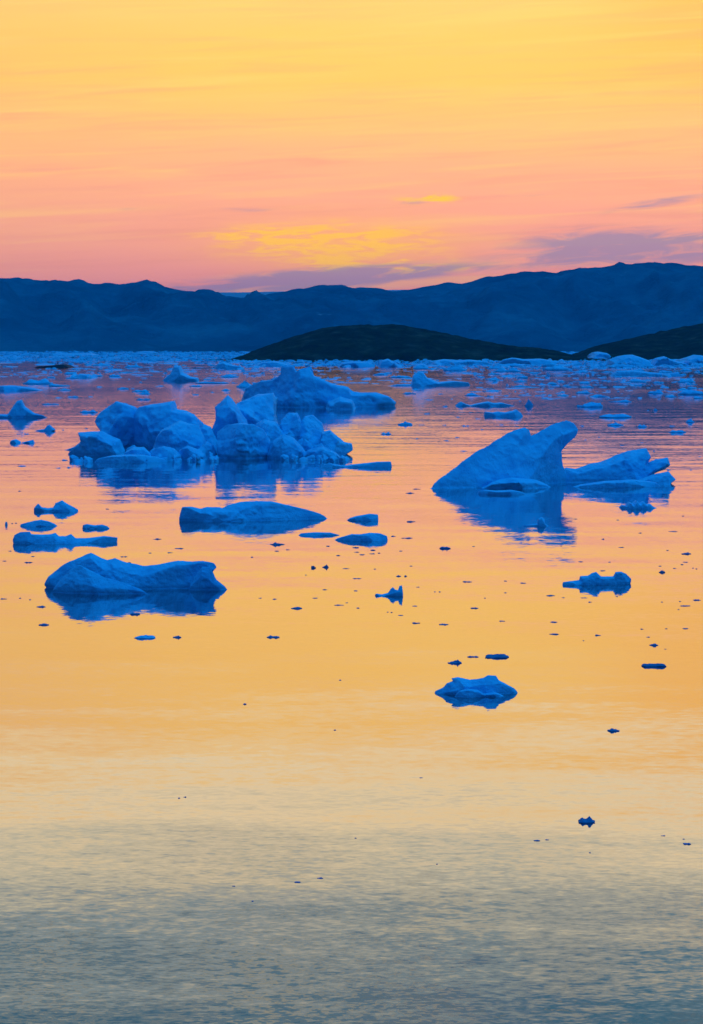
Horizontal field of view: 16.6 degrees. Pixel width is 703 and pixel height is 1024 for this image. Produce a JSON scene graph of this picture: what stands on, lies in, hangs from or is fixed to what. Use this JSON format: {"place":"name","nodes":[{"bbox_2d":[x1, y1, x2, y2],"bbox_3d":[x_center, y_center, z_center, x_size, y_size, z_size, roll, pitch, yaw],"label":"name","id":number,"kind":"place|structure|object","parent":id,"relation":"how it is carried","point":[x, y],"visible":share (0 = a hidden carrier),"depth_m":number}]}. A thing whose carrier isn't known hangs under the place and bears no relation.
{"place":"outdoors","nodes":[
{"label":"outdoors","id":0,"kind":"place"},
{"bbox_2d":[219,290,401,297],"bbox_3d":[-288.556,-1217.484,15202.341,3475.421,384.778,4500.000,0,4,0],"label":"distant plateau","id":1,"kind":"structure","parent":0,"point":[239,294],"depth_m":15359.71},
{"bbox_2d":[0,352,702,1023],"bbox_3d":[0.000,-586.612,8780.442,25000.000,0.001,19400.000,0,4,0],"label":"water","id":2,"kind":"structure","parent":0,"point":[172,806],"depth_m":95.40},
{"bbox_2d":[0,385,41,390],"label":"ice floe","id":3,"kind":"object","parent":2,"relation":"on","point":[12,388],"visible":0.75,"depth_m":823.70},
{"bbox_2d":[10,439,34,442],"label":"ice floe","id":4,"kind":"object","parent":2,"relation":"on","point":[18,441],"visible":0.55,"depth_m":376.37},
{"bbox_2d":[0,400,46,417],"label":"iceberg","id":5,"kind":"object","parent":2,"relation":"on","point":[19,409],"visible":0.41,"depth_m":511.59},
{"bbox_2d":[23,378,52,383],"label":"ice floe","id":6,"kind":"object","parent":2,"relation":"on","point":[41,381],"visible":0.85,"depth_m":974.76},
{"bbox_2d":[20,520,56,526],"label":"ice floe","id":7,"kind":"object","parent":2,"relation":"on","point":[37,523],"visible":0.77,"depth_m":201.92},
{"bbox_2d":[36,425,55,430],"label":"ice floe","id":8,"kind":"object","parent":2,"relation":"on","point":[49,428],"visible":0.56,"depth_m":429.92},
{"bbox_2d":[35,364,74,367],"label":"ice floe","id":9,"kind":"object","parent":2,"relation":"on","point":[60,366],"visible":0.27,"depth_m":1724.24},
{"bbox_2d":[34,500,77,511],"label":"ice floe","id":10,"kind":"object","parent":2,"relation":"on","point":[61,506],"visible":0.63,"depth_m":220.19},
{"bbox_2d":[49,384,69,385],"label":"ice floe","id":11,"kind":"object","parent":2,"relation":"on","point":[57,385],"visible":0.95,"depth_m":922.60},
{"bbox_2d":[13,532,117,543],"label":"ice floe","id":12,"kind":"object","parent":2,"relation":"on","point":[27,538],"visible":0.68,"depth_m":184.23},
{"bbox_2d":[70,374,96,378],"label":"ice block","id":13,"kind":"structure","parent":2,"relation":"on","point":[86,376],"depth_m":1161.29},
{"bbox_2d":[80,410,97,412],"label":"ice floe","id":14,"kind":"object","parent":2,"relation":"on","point":[91,411],"visible":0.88,"depth_m":551.05},
{"bbox_2d":[82,524,108,528],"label":"ice floe","id":15,"kind":"object","parent":2,"relation":"on","point":[87,526],"visible":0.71,"depth_m":199.20},
{"bbox_2d":[91,363,111,365],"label":"ice floe","id":16,"kind":"object","parent":2,"relation":"on","point":[100,364],"visible":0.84,"depth_m":1901.66},
{"bbox_2d":[95,454,166,462],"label":"ice floe","id":17,"kind":"object","parent":2,"relation":"on","point":[130,458],"visible":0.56,"depth_m":313.71},
{"bbox_2d":[44,553,226,593],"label":"ice floe","id":18,"kind":"object","parent":2,"relation":"on","point":[90,573],"visible":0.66,"depth_m":149.37},
{"bbox_2d":[132,389,149,391],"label":"ice floe","id":19,"kind":"object","parent":2,"relation":"on","point":[144,390],"visible":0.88,"depth_m":807.90},
{"bbox_2d":[68,401,216,462],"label":"iceberg","id":20,"kind":"object","parent":2,"relation":"on","point":[167,431],"visible":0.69,"depth_m":336.53},
{"bbox_2d":[135,635,154,638],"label":"ice floe","id":21,"kind":"object","parent":2,"relation":"on","point":[146,637],"visible":1,"depth_m":124.18},
{"bbox_2d":[163,366,198,380],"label":"iceberg","id":22,"kind":"object","parent":2,"relation":"on","point":[177,373],"visible":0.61,"depth_m":1057.03},
{"bbox_2d":[196,381,227,383],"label":"ice floe","id":23,"kind":"object","parent":2,"relation":"on","point":[204,382],"visible":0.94,"depth_m":988.41},
{"bbox_2d":[215,362,243,369],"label":"ice block","id":24,"kind":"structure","parent":2,"relation":"on","point":[223,365],"depth_m":1632.98},
{"bbox_2d":[220,374,238,376],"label":"ice floe","id":25,"kind":"object","parent":2,"relation":"on","point":[228,375],"visible":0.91,"depth_m":1193.51},
{"bbox_2d":[236,381,250,387],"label":"ice floe","id":26,"kind":"object","parent":2,"relation":"on","point":[244,384],"visible":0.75,"depth_m":892.42},
{"bbox_2d":[179,501,326,521],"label":"ice floe","id":27,"kind":"object","parent":2,"relation":"on","point":[254,511],"visible":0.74,"depth_m":208.42},
{"bbox_2d":[257,361,289,366],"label":"ice block","id":28,"kind":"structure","parent":2,"relation":"on","point":[272,364],"depth_m":1856.70},
{"bbox_2d":[208,393,352,461],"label":"iceberg","id":29,"kind":"object","parent":2,"relation":"on","point":[249,428],"visible":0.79,"depth_m":334.43},
{"bbox_2d":[241,365,395,408],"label":"iceberg","id":30,"kind":"object","parent":2,"relation":"on","point":[290,386],"visible":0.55,"depth_m":600.79},
{"bbox_2d":[299,532,337,535],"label":"ice floe","id":31,"kind":"object","parent":2,"relation":"on","point":[318,534],"visible":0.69,"depth_m":191.99},
{"bbox_2d":[0,351,702,367],"bbox_3d":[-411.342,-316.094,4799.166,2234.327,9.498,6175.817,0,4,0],"label":"pack ice","id":32,"kind":"structure","parent":2,"relation":"on","point":[103,355],"depth_m":2995.63},
{"bbox_2d":[0,360,702,398],"bbox_3d":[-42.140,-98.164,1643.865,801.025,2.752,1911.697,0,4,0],"label":"brash ice","id":33,"kind":"structure","parent":2,"relation":"on","point":[42,362],"depth_m":1384.22},
{"bbox_2d":[338,361,374,367],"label":"ice block","id":34,"kind":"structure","parent":2,"relation":"on","point":[357,364],"depth_m":1792.93},
{"bbox_2d":[323,462,391,466],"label":"ice floe","id":35,"kind":"object","parent":2,"relation":"on","point":[379,464],"visible":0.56,"depth_m":301.56},
{"bbox_2d":[335,533,387,540],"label":"ice floe","id":36,"kind":"object","parent":2,"relation":"on","point":[368,537],"visible":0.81,"depth_m":187.07},
{"bbox_2d":[348,514,377,520],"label":"ice floe","id":37,"kind":"object","parent":2,"relation":"on","point":[369,517],"visible":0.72,"depth_m":208.47},
{"bbox_2d":[375,585,402,595],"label":"ice floe","id":38,"kind":"object","parent":2,"relation":"on","point":[394,592],"visible":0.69,"depth_m":145.39},
{"bbox_2d":[378,359,401,366],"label":"ice block","id":39,"kind":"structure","parent":2,"relation":"on","point":[387,363],"depth_m":1794.53},
{"bbox_2d":[389,375,410,377],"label":"ice floe","id":40,"kind":"object","parent":2,"relation":"on","point":[398,376],"visible":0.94,"depth_m":1183.99},
{"bbox_2d":[398,421,411,424],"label":"ice floe","id":41,"kind":"object","parent":2,"relation":"on","point":[406,423],"visible":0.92,"depth_m":464.87},
{"bbox_2d":[413,364,427,368],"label":"ice block","id":42,"kind":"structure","parent":2,"relation":"on","point":[415,365],"depth_m":1687.34},
{"bbox_2d":[414,365,428,368],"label":"ice floe","id":43,"kind":"object","parent":2,"relation":"on","point":[420,367],"visible":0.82,"depth_m":1623.22},
{"bbox_2d":[390,371,469,385],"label":"iceberg","id":44,"kind":"object","parent":2,"relation":"on","point":[419,378],"visible":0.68,"depth_m":926.09},
{"bbox_2d":[448,659,460,663],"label":"ice floe","id":45,"kind":"object","parent":2,"relation":"on","point":[457,661],"visible":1,"depth_m":114.48},
{"bbox_2d":[443,365,466,370],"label":"ice floe","id":46,"kind":"object","parent":2,"relation":"on","point":[456,368],"visible":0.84,"depth_m":1517.28},
{"bbox_2d":[431,359,489,364],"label":"ice block","id":47,"kind":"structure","parent":2,"relation":"on","point":[452,362],"depth_m":2039.76},
{"bbox_2d":[435,675,517,697],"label":"ice floe","id":48,"kind":"object","parent":2,"relation":"on","point":[490,686],"visible":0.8,"depth_m":104.26},
{"bbox_2d":[456,401,512,405],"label":"ice floe","id":49,"kind":"object","parent":2,"relation":"on","point":[487,403],"visible":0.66,"depth_m":610.73},
{"bbox_2d":[487,365,499,368],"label":"ice floe","id":50,"kind":"object","parent":2,"relation":"on","point":[495,367],"visible":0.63,"depth_m":1648.26},
{"bbox_2d":[485,654,508,657],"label":"ice floe","id":51,"kind":"object","parent":2,"relation":"on","point":[497,656],"visible":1,"depth_m":116.55},
{"bbox_2d":[478,490,524,494],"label":"ice floe","id":52,"kind":"object","parent":2,"relation":"on","point":[500,492],"visible":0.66,"depth_m":245.31},
{"bbox_2d":[484,409,522,416],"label":"ice floe","id":53,"kind":"object","parent":2,"relation":"on","point":[515,413],"visible":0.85,"depth_m":520.60},
{"bbox_2d":[494,367,520,371],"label":"ice floe","id":54,"kind":"object","parent":2,"relation":"on","point":[502,369],"visible":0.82,"depth_m":1449.30},
{"bbox_2d":[498,363,522,365],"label":"ice floe","id":55,"kind":"object","parent":2,"relation":"on","point":[513,364],"visible":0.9,"depth_m":1873.22},
{"bbox_2d":[525,399,532,406],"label":"ice floe","id":56,"kind":"object","parent":2,"relation":"on","point":[529,403],"visible":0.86,"depth_m":608.07},
{"bbox_2d":[499,358,566,364],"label":"ice block","id":57,"kind":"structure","parent":2,"relation":"on","point":[539,361],"depth_m":2072.33},
{"bbox_2d":[523,517,547,525],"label":"ice floe","id":58,"kind":"object","parent":2,"relation":"on","point":[541,521],"visible":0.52,"depth_m":201.91},
{"bbox_2d":[542,363,554,365],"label":"ice floe","id":59,"kind":"object","parent":2,"relation":"on","point":[549,364],"visible":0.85,"depth_m":1857.47},
{"bbox_2d":[430,420,675,488],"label":"iceberg","id":60,"kind":"object","parent":2,"relation":"on","point":[522,458],"visible":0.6,"depth_m":262.56},
{"bbox_2d":[543,364,571,370],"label":"ice floe","id":61,"kind":"object","parent":2,"relation":"on","point":[558,367],"visible":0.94,"depth_m":1539.89},
{"bbox_2d":[573,369,587,372],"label":"ice floe","id":62,"kind":"object","parent":2,"relation":"on","point":[581,371],"visible":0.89,"depth_m":1408.22},
{"bbox_2d":[576,391,590,393],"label":"ice floe","id":63,"kind":"object","parent":2,"relation":"on","point":[585,392],"visible":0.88,"depth_m":775.21},
{"bbox_2d":[578,816,594,822],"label":"ice floe","id":64,"kind":"object","parent":2,"relation":"on","point":[589,819],"visible":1,"depth_m":76.11},
{"bbox_2d":[577,402,602,406],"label":"ice floe","id":65,"kind":"object","parent":2,"relation":"on","point":[591,404],"visible":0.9,"depth_m":601.90},
{"bbox_2d":[562,572,630,584],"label":"ice floe","id":66,"kind":"object","parent":2,"relation":"on","point":[594,578],"visible":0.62,"depth_m":152.34},
{"bbox_2d":[587,352,612,359],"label":"ice block","id":67,"kind":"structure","parent":2,"relation":"on","point":[600,355],"depth_m":2821.34},
{"bbox_2d":[599,414,631,417],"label":"ice floe","id":68,"kind":"object","parent":2,"relation":"on","point":[615,416],"visible":0.93,"depth_m":511.99},
{"bbox_2d":[607,422,623,425],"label":"ice floe","id":69,"kind":"object","parent":2,"relation":"on","point":[615,424],"visible":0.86,"depth_m":460.21},
{"bbox_2d":[607,363,633,367],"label":"ice floe","id":70,"kind":"object","parent":2,"relation":"on","point":[618,365],"visible":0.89,"depth_m":1738.07},
{"bbox_2d":[609,399,631,401],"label":"ice floe","id":71,"kind":"object","parent":2,"relation":"on","point":[625,400],"visible":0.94,"depth_m":657.32},
{"bbox_2d":[606,355,650,365],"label":"ice block","id":72,"kind":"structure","parent":2,"relation":"on","point":[631,360],"depth_m":1935.09},
{"bbox_2d":[628,378,645,381],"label":"ice floe","id":73,"kind":"object","parent":2,"relation":"on","point":[635,380],"visible":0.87,"depth_m":1029.76},
{"bbox_2d":[619,500,655,508],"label":"ice floe","id":74,"kind":"object","parent":2,"relation":"on","point":[635,504],"visible":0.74,"depth_m":223.83},
{"bbox_2d":[608,370,682,376],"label":"ice block","id":75,"kind":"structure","parent":2,"relation":"on","point":[632,373],"depth_m":1241.17},
{"bbox_2d":[637,364,653,366],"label":"ice floe","id":76,"kind":"object","parent":2,"relation":"on","point":[647,365],"visible":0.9,"depth_m":1823.18},
{"bbox_2d":[641,663,665,666],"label":"ice floe","id":77,"kind":"object","parent":2,"relation":"on","point":[654,665],"visible":1,"depth_m":113.22},
{"bbox_2d":[648,390,662,393],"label":"ice floe","id":78,"kind":"object","parent":2,"relation":"on","point":[656,392],"visible":0.93,"depth_m":777.72},
{"bbox_2d":[651,356,691,364],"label":"ice block","id":79,"kind":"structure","parent":2,"relation":"on","point":[663,360],"depth_m":1959.85},
{"bbox_2d":[668,430,685,432],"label":"ice floe","id":80,"kind":"object","parent":2,"relation":"on","point":[678,431],"visible":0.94,"depth_m":422.43},
{"bbox_2d":[677,378,695,382],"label":"ice floe","id":81,"kind":"object","parent":2,"relation":"on","point":[691,380],"visible":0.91,"depth_m":1019.49},
{"bbox_2d":[675,355,702,362],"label":"ice block","id":82,"kind":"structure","parent":2,"relation":"on","point":[696,358],"depth_m":2301.77},
{"bbox_2d":[677,390,702,394],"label":"ice floe","id":83,"kind":"object","parent":2,"relation":"on","point":[689,392],"visible":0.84,"depth_m":759.45},
{"bbox_2d":[0,262,702,351],"bbox_3d":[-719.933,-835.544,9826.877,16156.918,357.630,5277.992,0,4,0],"label":"mountains","id":84,"kind":"structure","parent":0,"point":[578,310],"depth_m":8084.59},
{"bbox_2d":[0,0,702,291],"label":"sky","id":85,"kind":"structure","parent":0,"point":[184,145]},
{"bbox_2d":[209,324,604,360],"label":"island","id":86,"kind":"structure","parent":0,"point":[379,342],"depth_m":2748.05},
{"bbox_2d":[572,323,702,359],"bbox_3d":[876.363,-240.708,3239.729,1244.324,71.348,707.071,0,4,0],"label":"headland","id":87,"kind":"structure","parent":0,"point":[681,342],"depth_m":3013.65}
]}

